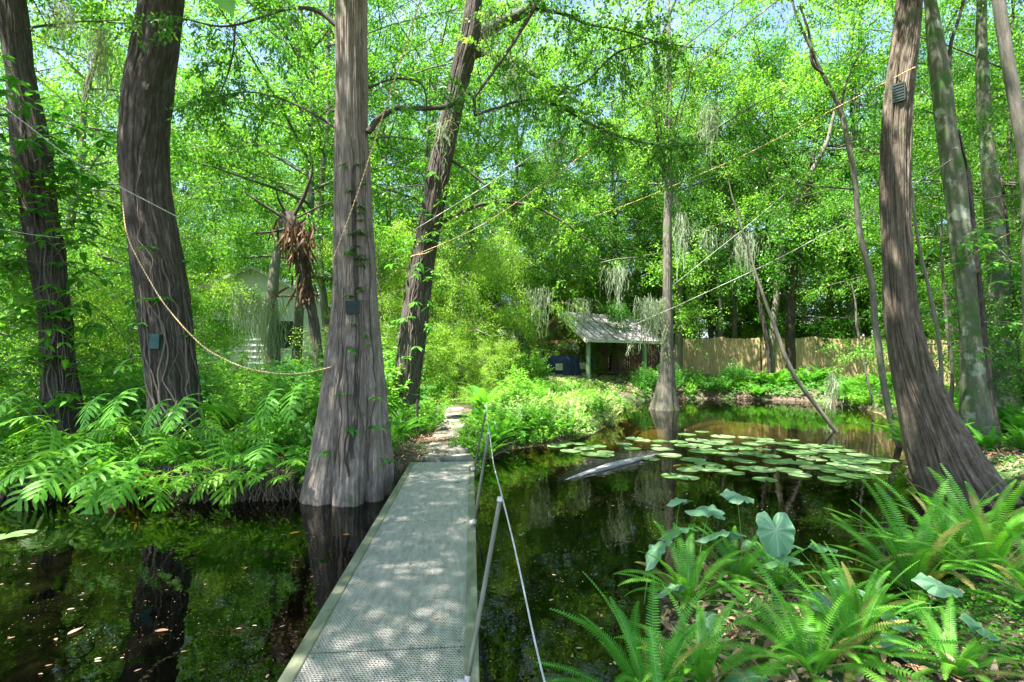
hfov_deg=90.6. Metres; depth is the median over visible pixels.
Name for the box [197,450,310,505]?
lobed leaf plant
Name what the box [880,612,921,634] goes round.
elephant ear
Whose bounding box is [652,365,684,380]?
leafy shrub
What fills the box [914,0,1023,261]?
broadleaf tree
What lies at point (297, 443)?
fern
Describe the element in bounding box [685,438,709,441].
lily pad
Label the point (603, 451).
lily pad
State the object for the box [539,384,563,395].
leafy shrub
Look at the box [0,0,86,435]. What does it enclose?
tree
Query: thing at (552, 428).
leafy shrub
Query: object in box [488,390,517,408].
leafy shrub
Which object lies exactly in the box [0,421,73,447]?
fern
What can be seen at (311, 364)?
leafy shrub
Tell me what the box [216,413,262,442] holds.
fern
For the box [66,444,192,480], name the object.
lobed leaf plant
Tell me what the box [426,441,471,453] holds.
stepping stone
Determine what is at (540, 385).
leafy shrub
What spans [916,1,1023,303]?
broadleaf tree
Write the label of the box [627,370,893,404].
ground cover
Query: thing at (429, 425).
leafy shrub
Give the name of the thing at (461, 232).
broadleaf tree
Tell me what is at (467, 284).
weeping tree
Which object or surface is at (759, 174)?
broadleaf tree
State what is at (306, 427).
fern
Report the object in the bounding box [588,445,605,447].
lily pad
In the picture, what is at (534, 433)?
leafy shrub
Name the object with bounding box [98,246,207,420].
climbing foliage
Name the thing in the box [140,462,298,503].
root mass
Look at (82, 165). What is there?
rope
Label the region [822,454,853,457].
lily pad
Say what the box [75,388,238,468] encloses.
fern
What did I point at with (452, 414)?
stepping stone
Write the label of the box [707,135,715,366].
sapling
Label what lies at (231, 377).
leafy shrub
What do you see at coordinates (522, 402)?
leafy shrub
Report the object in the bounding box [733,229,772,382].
sapling
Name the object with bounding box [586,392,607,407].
pale shrub
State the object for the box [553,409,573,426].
fern
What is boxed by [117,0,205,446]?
tree
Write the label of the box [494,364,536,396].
leafy shrub
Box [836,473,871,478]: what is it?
lily pad
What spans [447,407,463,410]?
stepping stone
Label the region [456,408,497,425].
fern
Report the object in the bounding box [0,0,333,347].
broadleaf tree
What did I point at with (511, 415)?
fern
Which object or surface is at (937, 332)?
sapling
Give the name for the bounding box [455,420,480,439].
leafy shrub
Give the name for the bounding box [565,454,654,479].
sunken log
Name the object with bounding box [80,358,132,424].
leafy shrub
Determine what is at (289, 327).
window
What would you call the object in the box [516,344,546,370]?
leafy shrub
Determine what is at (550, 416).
fern
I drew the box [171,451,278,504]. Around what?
lobed leaf plant
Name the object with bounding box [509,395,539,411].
pale shrub
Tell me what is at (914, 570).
sword fern
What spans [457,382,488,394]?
fern
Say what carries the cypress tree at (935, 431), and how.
on the ground at (631, 397)
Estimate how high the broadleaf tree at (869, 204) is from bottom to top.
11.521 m
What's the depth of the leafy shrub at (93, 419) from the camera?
9.60 m
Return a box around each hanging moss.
[30,0,83,67]
[75,23,122,128]
[219,282,263,354]
[246,288,302,377]
[424,118,456,180]
[474,2,508,90]
[494,51,540,124]
[520,284,565,339]
[536,133,575,184]
[565,296,601,333]
[597,261,635,321]
[625,341,635,356]
[633,292,661,353]
[636,295,672,348]
[637,337,649,355]
[672,210,696,271]
[686,226,717,275]
[694,103,725,172]
[723,229,770,292]
[823,370,844,416]
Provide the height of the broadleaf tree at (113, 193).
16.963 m
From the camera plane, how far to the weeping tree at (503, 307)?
24.41 m
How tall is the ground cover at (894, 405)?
1.228 m
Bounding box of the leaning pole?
[728,178,838,431]
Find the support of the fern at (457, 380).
on the ground at (631, 397)
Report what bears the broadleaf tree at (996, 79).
on the ground at (631, 397)
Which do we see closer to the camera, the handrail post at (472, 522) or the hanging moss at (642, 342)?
the handrail post at (472, 522)
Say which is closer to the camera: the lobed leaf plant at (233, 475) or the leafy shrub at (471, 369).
the lobed leaf plant at (233, 475)
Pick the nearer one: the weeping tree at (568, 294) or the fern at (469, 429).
the fern at (469, 429)
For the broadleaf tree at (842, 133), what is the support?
on the ground at (631, 397)
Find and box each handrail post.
[457,496,502,681]
[469,431,490,526]
[470,411,486,471]
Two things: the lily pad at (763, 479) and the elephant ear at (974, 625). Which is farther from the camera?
the lily pad at (763, 479)
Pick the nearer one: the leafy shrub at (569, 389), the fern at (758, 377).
the leafy shrub at (569, 389)
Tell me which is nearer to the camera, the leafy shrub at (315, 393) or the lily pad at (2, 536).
the lily pad at (2, 536)
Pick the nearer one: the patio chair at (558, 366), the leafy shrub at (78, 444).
the leafy shrub at (78, 444)
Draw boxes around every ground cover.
[0,409,425,479]
[426,371,653,406]
[472,396,617,470]
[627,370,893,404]
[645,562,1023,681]
[676,372,1017,440]
[736,560,973,635]
[877,579,1023,681]
[904,440,1023,486]
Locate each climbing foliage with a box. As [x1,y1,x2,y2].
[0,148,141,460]
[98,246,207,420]
[317,393,399,467]
[337,161,373,353]
[384,162,470,370]
[915,208,1022,358]
[930,173,1021,366]
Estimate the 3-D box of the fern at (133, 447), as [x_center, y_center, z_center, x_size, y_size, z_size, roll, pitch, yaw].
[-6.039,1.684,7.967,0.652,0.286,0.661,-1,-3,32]
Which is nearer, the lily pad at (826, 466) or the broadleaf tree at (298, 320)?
the lily pad at (826, 466)
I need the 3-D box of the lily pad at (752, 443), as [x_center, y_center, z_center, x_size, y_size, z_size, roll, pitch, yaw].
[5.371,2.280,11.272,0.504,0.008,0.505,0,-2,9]
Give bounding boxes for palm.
[245,361,264,384]
[246,143,332,376]
[256,362,295,388]
[272,360,314,391]
[387,368,436,399]
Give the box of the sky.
[0,0,1023,360]
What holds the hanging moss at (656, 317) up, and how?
hanging from the cypress tree at (664, 398)
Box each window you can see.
[206,318,231,349]
[278,319,292,349]
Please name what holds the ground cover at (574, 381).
on the ground at (631, 397)
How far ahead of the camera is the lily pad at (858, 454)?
9.93 m
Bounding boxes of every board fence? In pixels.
[497,342,656,373]
[683,336,1022,384]
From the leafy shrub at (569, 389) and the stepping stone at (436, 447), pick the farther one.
the leafy shrub at (569, 389)
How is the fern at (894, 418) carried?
on the ground at (631, 397)
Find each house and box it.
[190,266,330,374]
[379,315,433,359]
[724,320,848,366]
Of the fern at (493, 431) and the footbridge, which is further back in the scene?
the fern at (493, 431)
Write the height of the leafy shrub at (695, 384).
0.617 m
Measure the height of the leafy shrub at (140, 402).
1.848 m
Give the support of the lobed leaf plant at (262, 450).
on the ground at (631, 397)
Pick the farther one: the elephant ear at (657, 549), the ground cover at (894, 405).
the ground cover at (894, 405)
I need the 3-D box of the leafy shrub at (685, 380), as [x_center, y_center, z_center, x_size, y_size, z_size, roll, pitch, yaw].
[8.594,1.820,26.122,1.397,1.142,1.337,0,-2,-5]
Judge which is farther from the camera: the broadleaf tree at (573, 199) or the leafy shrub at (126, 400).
the broadleaf tree at (573, 199)
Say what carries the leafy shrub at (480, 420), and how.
on the ground at (631, 397)
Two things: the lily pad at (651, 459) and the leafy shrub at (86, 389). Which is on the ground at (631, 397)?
the leafy shrub at (86, 389)
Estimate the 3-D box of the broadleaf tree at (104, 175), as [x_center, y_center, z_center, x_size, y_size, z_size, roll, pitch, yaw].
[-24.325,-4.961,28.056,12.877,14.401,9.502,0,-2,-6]
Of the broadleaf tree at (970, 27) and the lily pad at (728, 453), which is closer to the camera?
the lily pad at (728, 453)
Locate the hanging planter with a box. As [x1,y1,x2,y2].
[554,331,570,353]
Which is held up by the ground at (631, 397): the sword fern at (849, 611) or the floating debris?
the sword fern at (849, 611)
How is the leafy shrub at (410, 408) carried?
on the ground at (631, 397)
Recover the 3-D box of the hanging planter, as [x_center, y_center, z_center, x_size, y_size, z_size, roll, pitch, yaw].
[2.632,0.064,26.237,0.959,1.170,0.896,1,-3,-26]
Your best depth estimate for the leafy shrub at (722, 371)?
26.44 m
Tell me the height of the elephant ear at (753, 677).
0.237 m
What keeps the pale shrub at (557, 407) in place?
on the ground at (631, 397)
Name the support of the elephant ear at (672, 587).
on the ground at (631, 397)
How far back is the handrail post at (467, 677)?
2.36 m
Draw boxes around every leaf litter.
[2,419,423,480]
[393,422,480,476]
[905,441,1023,489]
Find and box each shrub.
[0,374,38,427]
[0,415,46,449]
[0,441,24,456]
[1,347,38,400]
[2,346,128,413]
[8,425,72,458]
[12,406,94,432]
[44,434,114,456]
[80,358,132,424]
[80,360,109,400]
[80,423,146,449]
[83,359,145,426]
[86,403,138,436]
[94,370,141,415]
[110,435,146,446]
[112,363,238,423]
[115,411,145,441]
[118,412,146,435]
[179,435,231,453]
[188,427,240,462]
[197,338,257,389]
[197,350,258,409]
[201,374,247,413]
[203,374,262,434]
[207,360,269,400]
[207,441,254,460]
[224,411,255,432]
[228,368,302,423]
[229,416,306,443]
[230,402,303,450]
[238,345,322,415]
[254,419,308,456]
[255,348,303,383]
[258,344,325,426]
[280,346,312,382]
[281,437,310,446]
[289,396,319,433]
[381,337,423,408]
[383,350,429,394]
[387,390,419,420]
[389,407,444,433]
[390,418,409,452]
[391,399,426,417]
[412,398,445,423]
[420,397,451,414]
[422,371,455,403]
[423,351,441,379]
[424,344,463,375]
[431,359,458,378]
[448,430,473,448]
[449,362,475,383]
[452,346,488,379]
[453,434,494,458]
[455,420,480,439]
[462,410,497,429]
[473,436,489,456]
[475,400,508,418]
[480,379,499,394]
[481,349,516,381]
[483,409,508,421]
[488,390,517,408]
[489,365,538,401]
[490,400,519,413]
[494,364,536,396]
[496,347,534,376]
[498,354,529,381]
[503,343,540,373]
[504,408,532,425]
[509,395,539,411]
[509,401,554,431]
[512,397,533,408]
[513,426,542,446]
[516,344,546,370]
[516,345,554,382]
[523,395,549,408]
[524,387,553,407]
[529,399,554,412]
[532,379,552,393]
[534,388,562,406]
[536,416,572,436]
[537,422,563,441]
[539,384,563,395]
[545,395,583,414]
[547,381,570,392]
[550,407,569,421]
[555,416,590,439]
[557,393,583,405]
[558,384,576,392]
[559,392,587,408]
[559,405,591,425]
[565,407,590,418]
[566,395,595,412]
[571,386,594,398]
[577,390,594,401]
[580,387,600,396]
[582,390,611,415]
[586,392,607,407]
[591,408,618,425]
[598,393,622,413]
[609,392,625,401]
[615,397,633,409]
[629,363,656,386]
[633,368,657,390]
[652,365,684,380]
[655,372,685,390]
[675,368,691,386]
[676,361,702,383]
[683,384,699,394]
[685,379,698,389]
[695,371,720,392]
[709,375,732,390]
[716,358,746,377]
[718,366,743,382]
[726,360,757,381]
[731,377,746,387]
[846,386,869,407]
[847,376,866,388]
[853,390,879,405]
[854,371,877,381]
[944,383,955,392]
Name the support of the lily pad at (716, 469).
on the pond water
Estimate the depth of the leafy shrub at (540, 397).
15.14 m
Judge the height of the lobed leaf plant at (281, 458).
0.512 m
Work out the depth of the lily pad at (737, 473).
8.35 m
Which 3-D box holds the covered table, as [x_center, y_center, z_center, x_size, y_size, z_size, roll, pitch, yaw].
[2.446,1.291,26.597,2.435,1.061,1.928,0,-2,0]
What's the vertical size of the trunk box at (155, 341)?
0.240 m
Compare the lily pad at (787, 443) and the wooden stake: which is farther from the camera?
the lily pad at (787, 443)
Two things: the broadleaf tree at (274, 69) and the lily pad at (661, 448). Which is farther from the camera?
the broadleaf tree at (274, 69)
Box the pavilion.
[532,311,660,380]
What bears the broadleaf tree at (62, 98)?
on the ground at (631, 397)
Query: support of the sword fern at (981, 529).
on the ground at (631, 397)
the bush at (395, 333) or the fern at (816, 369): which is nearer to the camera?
the bush at (395, 333)
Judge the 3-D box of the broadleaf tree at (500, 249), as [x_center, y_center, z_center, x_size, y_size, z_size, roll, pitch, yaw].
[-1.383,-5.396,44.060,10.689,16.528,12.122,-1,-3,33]
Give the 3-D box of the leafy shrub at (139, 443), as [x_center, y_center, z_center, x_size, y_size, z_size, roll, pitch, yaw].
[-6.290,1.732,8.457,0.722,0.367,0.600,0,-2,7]
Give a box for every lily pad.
[0,533,17,539]
[7,529,37,536]
[547,444,566,447]
[557,441,574,444]
[560,449,580,452]
[573,447,593,449]
[581,452,597,455]
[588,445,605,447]
[591,452,613,456]
[597,450,613,452]
[616,442,631,444]
[624,447,640,449]
[626,437,643,439]
[635,439,648,441]
[642,457,659,460]
[651,440,668,442]
[651,447,673,450]
[656,453,681,457]
[661,473,680,477]
[669,440,687,442]
[674,444,690,446]
[677,467,698,471]
[677,475,699,479]
[678,433,695,435]
[681,457,705,461]
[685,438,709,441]
[688,443,711,447]
[689,448,719,453]
[690,466,714,471]
[695,462,718,465]
[703,442,725,444]
[708,467,732,471]
[710,435,735,437]
[711,440,733,442]
[718,452,736,454]
[722,457,740,460]
[723,446,754,449]
[727,471,744,474]
[734,466,753,469]
[735,459,755,462]
[738,436,754,438]
[738,451,764,455]
[741,442,764,444]
[744,466,776,472]
[750,438,773,440]
[752,477,777,481]
[756,440,779,443]
[757,454,780,457]
[761,459,789,463]
[764,461,784,464]
[774,442,798,445]
[775,467,802,471]
[781,449,818,454]
[781,459,812,464]
[787,444,812,447]
[787,472,811,476]
[797,455,818,458]
[799,465,820,469]
[804,444,831,447]
[807,458,827,460]
[808,464,837,469]
[810,448,837,452]
[817,476,846,481]
[819,468,844,472]
[822,444,842,446]
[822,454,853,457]
[826,462,847,465]
[830,458,864,464]
[834,449,856,451]
[835,465,870,470]
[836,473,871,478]
[846,453,870,456]
[847,458,879,463]
[854,464,879,468]
[862,468,891,473]
[867,457,898,461]
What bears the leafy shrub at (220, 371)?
on the ground at (631, 397)
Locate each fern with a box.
[0,417,32,452]
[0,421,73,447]
[116,437,150,452]
[174,443,201,461]
[207,410,222,432]
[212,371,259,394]
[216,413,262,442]
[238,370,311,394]
[255,420,314,456]
[278,432,310,461]
[293,432,312,457]
[391,408,427,436]
[420,394,434,408]
[442,379,463,391]
[452,422,483,432]
[453,384,506,406]
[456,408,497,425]
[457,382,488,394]
[459,402,504,423]
[466,404,495,412]
[467,417,528,442]
[469,421,515,444]
[482,433,511,455]
[487,415,524,432]
[493,406,510,420]
[501,410,540,435]
[502,407,533,425]
[511,408,555,424]
[522,384,552,394]
[523,375,554,388]
[531,411,571,431]
[536,571,759,681]
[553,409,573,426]
[556,408,587,429]
[562,415,591,430]
[613,521,782,621]
[614,583,782,681]
[635,627,697,681]
[683,523,810,594]
[703,554,932,681]
[731,552,972,681]
[736,540,843,592]
[742,383,771,395]
[743,370,774,383]
[763,368,796,379]
[765,371,791,384]
[775,540,947,650]
[795,367,827,382]
[804,365,836,378]
[816,380,876,400]
[823,471,1023,621]
[827,379,863,388]
[836,470,1022,572]
[856,589,1023,681]
[857,378,888,390]
[860,463,1023,578]
[862,415,966,442]
[863,373,891,385]
[868,408,899,425]
[877,372,892,385]
[908,527,1023,676]
[911,471,1023,558]
[943,522,1023,601]
[954,395,958,411]
[964,419,999,435]
[967,424,1022,448]
[994,428,1023,450]
[996,403,1023,424]
[997,401,1023,426]
[997,424,1023,436]
[998,407,1020,429]
[999,410,1023,430]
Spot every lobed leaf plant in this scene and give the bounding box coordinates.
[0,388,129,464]
[0,427,133,459]
[0,432,102,494]
[0,440,195,510]
[0,442,104,494]
[25,422,201,489]
[55,445,246,514]
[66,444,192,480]
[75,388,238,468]
[115,431,242,468]
[115,453,250,504]
[139,393,292,469]
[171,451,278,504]
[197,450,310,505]
[205,425,310,483]
[242,383,404,446]
[257,448,307,471]
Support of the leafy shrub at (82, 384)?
on the ground at (631, 397)
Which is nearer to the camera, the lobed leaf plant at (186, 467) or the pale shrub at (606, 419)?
the lobed leaf plant at (186, 467)
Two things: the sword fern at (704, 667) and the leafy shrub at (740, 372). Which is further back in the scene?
the leafy shrub at (740, 372)
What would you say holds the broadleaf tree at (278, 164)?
on the ground at (631, 397)
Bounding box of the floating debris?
[9,415,923,676]
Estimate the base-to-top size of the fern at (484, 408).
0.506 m
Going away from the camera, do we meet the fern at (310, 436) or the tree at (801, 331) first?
the fern at (310, 436)
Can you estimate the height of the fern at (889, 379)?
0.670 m
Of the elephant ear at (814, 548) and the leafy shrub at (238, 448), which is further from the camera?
the leafy shrub at (238, 448)
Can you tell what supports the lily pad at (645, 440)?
on the pond water
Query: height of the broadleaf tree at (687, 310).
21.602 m
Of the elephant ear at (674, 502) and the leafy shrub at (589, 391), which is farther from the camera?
the leafy shrub at (589, 391)
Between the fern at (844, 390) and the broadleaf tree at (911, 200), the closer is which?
the fern at (844, 390)
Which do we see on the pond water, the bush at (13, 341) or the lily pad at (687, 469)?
the lily pad at (687, 469)
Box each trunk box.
[149,334,161,348]
[345,301,359,313]
[892,81,905,103]
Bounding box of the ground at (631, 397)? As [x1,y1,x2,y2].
[3,365,1023,681]
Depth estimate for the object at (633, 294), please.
32.89 m
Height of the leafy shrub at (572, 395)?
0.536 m
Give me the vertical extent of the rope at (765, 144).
0.505 m
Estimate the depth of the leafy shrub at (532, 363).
22.94 m
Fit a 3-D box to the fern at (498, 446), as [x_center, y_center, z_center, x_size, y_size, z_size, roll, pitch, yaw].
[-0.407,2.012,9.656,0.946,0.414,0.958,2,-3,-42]
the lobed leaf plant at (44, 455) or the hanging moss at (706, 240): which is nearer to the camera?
the lobed leaf plant at (44, 455)
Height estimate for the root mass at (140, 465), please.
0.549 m
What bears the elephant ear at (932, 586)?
on the ground at (631, 397)
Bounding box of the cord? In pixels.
[486,414,545,681]
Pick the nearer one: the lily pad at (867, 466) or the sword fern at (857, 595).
the sword fern at (857, 595)
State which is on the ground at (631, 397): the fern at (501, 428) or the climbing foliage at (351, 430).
the fern at (501, 428)
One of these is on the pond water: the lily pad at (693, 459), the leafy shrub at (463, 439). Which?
the lily pad at (693, 459)
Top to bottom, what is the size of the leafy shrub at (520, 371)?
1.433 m
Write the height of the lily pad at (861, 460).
0.008 m
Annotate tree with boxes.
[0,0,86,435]
[0,0,196,303]
[0,0,289,341]
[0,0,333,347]
[0,2,286,362]
[0,10,122,360]
[0,95,191,337]
[0,184,241,369]
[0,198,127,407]
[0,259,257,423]
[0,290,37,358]
[1,132,179,251]
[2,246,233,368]
[59,132,210,249]
[61,120,265,347]
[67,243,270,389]
[72,75,266,276]
[78,0,559,361]
[80,169,222,331]
[82,107,303,279]
[104,0,468,380]
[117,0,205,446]
[128,0,755,506]
[171,0,466,324]
[171,91,414,311]
[171,111,301,244]
[175,113,327,281]
[177,164,314,283]
[185,0,566,307]
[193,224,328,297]
[220,16,507,359]
[224,82,380,281]
[228,109,418,316]
[273,0,621,364]
[285,217,493,389]
[314,21,603,351]
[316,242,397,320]
[378,185,483,335]
[379,197,586,391]
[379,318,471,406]
[388,0,638,358]
[393,0,667,416]
[393,188,532,309]
[406,115,606,351]
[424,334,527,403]
[427,238,563,377]
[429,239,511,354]
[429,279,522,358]
[446,199,541,334]
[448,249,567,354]
[454,81,653,326]
[454,130,641,355]
[478,192,607,356]
[479,240,630,377]
[481,17,757,371]
[497,56,802,372]
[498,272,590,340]
[504,0,834,373]
[521,91,747,373]
[534,165,655,308]
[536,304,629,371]
[548,0,1023,353]
[556,93,777,315]
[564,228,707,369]
[568,0,867,356]
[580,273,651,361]
[584,107,799,341]
[589,82,761,291]
[601,0,1023,506]
[603,191,730,336]
[612,119,803,340]
[616,0,725,410]
[627,9,924,357]
[630,141,803,337]
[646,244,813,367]
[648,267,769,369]
[662,0,1019,364]
[672,47,977,338]
[679,60,876,371]
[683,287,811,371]
[686,117,829,321]
[700,0,1023,339]
[726,99,872,314]
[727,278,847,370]
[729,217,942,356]
[736,108,947,340]
[738,177,865,308]
[747,0,1023,322]
[754,26,1010,336]
[755,47,965,335]
[759,0,1015,438]
[785,46,1021,306]
[795,111,1016,329]
[796,78,1023,391]
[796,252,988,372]
[799,0,1023,412]
[810,92,1002,311]
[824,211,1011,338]
[840,1,1023,287]
[862,36,1023,318]
[911,14,1023,379]
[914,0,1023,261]
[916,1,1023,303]
[917,55,1023,296]
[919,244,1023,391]
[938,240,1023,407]
[944,0,1023,227]
[961,4,1022,219]
[968,16,1023,91]
[1008,203,1020,242]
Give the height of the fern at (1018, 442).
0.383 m
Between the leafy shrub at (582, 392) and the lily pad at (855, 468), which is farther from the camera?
the leafy shrub at (582, 392)
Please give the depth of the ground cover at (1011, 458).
7.49 m
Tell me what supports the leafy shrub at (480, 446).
on the ground at (631, 397)
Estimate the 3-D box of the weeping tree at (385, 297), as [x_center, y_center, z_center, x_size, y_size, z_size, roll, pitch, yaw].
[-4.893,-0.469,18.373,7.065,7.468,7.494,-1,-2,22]
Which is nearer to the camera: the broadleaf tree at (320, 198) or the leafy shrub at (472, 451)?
the leafy shrub at (472, 451)
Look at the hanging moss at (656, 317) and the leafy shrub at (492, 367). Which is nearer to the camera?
the hanging moss at (656, 317)
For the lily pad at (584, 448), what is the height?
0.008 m
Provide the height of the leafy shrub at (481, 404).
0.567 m
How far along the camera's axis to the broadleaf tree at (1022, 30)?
13.83 m
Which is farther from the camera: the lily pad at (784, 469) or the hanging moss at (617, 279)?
the hanging moss at (617, 279)
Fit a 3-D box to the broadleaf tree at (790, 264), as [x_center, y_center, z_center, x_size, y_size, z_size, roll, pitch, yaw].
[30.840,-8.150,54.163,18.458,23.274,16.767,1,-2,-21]
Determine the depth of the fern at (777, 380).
24.95 m
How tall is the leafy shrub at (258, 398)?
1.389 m
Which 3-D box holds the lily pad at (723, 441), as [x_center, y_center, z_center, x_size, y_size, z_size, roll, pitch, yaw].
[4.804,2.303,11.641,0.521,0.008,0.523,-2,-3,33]
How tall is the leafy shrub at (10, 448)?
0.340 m
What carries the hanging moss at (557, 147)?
hanging from the cypress tree at (322, 484)
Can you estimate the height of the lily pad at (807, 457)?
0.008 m
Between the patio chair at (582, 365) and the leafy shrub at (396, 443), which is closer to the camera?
the leafy shrub at (396, 443)
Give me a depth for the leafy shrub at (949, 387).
19.42 m
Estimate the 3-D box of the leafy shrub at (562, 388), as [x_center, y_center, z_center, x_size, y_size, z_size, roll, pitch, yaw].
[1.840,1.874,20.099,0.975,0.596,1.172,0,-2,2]
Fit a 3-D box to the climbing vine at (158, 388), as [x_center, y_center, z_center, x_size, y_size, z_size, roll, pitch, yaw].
[-5.671,-0.511,8.419,1.070,4.772,0.503,0,-2,0]
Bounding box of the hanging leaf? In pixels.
[213,0,234,16]
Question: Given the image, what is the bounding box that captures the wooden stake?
[416,400,418,435]
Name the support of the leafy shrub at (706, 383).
on the ground at (631, 397)
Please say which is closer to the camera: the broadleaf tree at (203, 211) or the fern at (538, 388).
the fern at (538, 388)
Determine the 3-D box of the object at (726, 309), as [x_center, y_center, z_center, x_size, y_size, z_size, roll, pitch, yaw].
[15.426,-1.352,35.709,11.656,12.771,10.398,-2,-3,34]
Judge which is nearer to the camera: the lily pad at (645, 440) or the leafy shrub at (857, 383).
the lily pad at (645, 440)
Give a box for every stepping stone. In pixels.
[422,453,471,461]
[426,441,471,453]
[433,431,467,437]
[437,423,464,430]
[440,417,462,421]
[444,413,461,416]
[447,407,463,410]
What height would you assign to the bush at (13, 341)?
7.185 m
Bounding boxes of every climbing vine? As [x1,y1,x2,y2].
[8,130,84,441]
[133,170,204,445]
[327,136,376,481]
[395,144,452,402]
[958,130,1001,433]
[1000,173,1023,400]
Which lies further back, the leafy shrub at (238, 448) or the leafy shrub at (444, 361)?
the leafy shrub at (444, 361)
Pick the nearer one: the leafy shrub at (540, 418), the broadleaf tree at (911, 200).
the leafy shrub at (540, 418)
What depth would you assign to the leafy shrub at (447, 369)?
22.56 m
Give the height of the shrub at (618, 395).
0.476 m
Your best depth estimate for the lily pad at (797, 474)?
8.17 m
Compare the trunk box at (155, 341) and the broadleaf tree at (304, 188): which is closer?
the trunk box at (155, 341)
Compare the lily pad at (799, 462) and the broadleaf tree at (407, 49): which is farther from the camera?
the broadleaf tree at (407, 49)
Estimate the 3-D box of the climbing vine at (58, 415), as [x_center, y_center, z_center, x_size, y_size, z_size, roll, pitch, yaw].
[-8.217,-0.909,8.925,1.363,5.583,0.413,0,-2,0]
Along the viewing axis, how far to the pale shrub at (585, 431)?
11.82 m
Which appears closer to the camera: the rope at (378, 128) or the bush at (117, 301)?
the rope at (378, 128)
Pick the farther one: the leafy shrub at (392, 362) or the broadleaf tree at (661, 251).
the broadleaf tree at (661, 251)
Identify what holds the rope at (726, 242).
attached to the cypress tree at (664, 398)
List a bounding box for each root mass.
[0,461,160,499]
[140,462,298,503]
[392,456,410,490]
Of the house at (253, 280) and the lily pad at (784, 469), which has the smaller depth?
the lily pad at (784, 469)
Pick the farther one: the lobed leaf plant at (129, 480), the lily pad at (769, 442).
the lily pad at (769, 442)
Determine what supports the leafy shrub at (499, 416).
on the ground at (631, 397)
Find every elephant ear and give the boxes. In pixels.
[644,541,671,603]
[655,583,690,620]
[659,527,698,564]
[666,497,690,549]
[685,504,724,556]
[692,611,716,638]
[696,529,746,569]
[719,489,753,548]
[723,668,770,681]
[739,540,757,565]
[756,511,795,597]
[761,554,803,598]
[804,590,857,617]
[808,543,837,577]
[832,578,864,599]
[878,634,919,665]
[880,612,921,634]
[911,572,962,626]
[959,613,1003,645]
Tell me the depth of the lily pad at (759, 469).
8.56 m
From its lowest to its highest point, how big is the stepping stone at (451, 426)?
0.119 m
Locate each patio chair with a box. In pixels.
[554,363,562,375]
[579,363,585,376]
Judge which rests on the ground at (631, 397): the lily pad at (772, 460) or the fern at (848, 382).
the fern at (848, 382)
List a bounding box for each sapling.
[264,216,283,371]
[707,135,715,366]
[728,107,737,346]
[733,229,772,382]
[739,0,916,446]
[739,103,835,375]
[785,122,819,374]
[826,269,833,369]
[851,283,874,408]
[911,180,943,382]
[939,213,954,403]
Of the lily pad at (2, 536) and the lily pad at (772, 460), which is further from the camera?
the lily pad at (772, 460)
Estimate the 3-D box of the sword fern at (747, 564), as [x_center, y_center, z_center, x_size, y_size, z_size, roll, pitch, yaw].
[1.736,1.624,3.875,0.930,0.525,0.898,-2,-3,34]
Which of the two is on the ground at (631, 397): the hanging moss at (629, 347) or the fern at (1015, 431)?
the fern at (1015, 431)
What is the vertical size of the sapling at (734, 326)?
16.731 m
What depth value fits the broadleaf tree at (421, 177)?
33.50 m
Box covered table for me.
[539,355,580,375]
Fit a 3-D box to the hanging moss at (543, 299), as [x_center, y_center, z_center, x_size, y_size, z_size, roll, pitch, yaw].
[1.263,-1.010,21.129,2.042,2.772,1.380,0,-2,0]
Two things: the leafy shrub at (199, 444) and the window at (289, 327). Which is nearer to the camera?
the leafy shrub at (199, 444)
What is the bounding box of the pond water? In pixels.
[0,399,1023,681]
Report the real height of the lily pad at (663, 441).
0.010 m
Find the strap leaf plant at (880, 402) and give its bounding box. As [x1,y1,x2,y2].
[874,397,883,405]
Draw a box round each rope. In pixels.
[0,104,178,217]
[0,229,59,237]
[122,202,331,374]
[331,0,420,261]
[411,0,777,256]
[413,0,743,230]
[556,67,915,229]
[629,159,951,326]
[675,196,781,283]
[968,227,1020,256]
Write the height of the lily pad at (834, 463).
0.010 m
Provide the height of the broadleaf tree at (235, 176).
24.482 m
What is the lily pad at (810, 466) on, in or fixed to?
on the pond water
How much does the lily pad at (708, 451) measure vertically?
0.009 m
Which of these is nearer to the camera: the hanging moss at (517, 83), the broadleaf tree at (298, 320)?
the hanging moss at (517, 83)
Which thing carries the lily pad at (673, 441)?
on the pond water
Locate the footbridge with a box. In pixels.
[278,461,479,681]
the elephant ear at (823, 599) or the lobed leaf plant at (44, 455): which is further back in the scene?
the lobed leaf plant at (44, 455)
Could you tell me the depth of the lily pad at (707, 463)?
9.05 m
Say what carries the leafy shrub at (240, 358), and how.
on the ground at (631, 397)
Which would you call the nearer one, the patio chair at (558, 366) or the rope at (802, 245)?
the rope at (802, 245)
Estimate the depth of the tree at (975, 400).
10.01 m
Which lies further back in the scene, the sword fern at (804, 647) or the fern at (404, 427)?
the fern at (404, 427)
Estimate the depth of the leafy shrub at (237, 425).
8.96 m

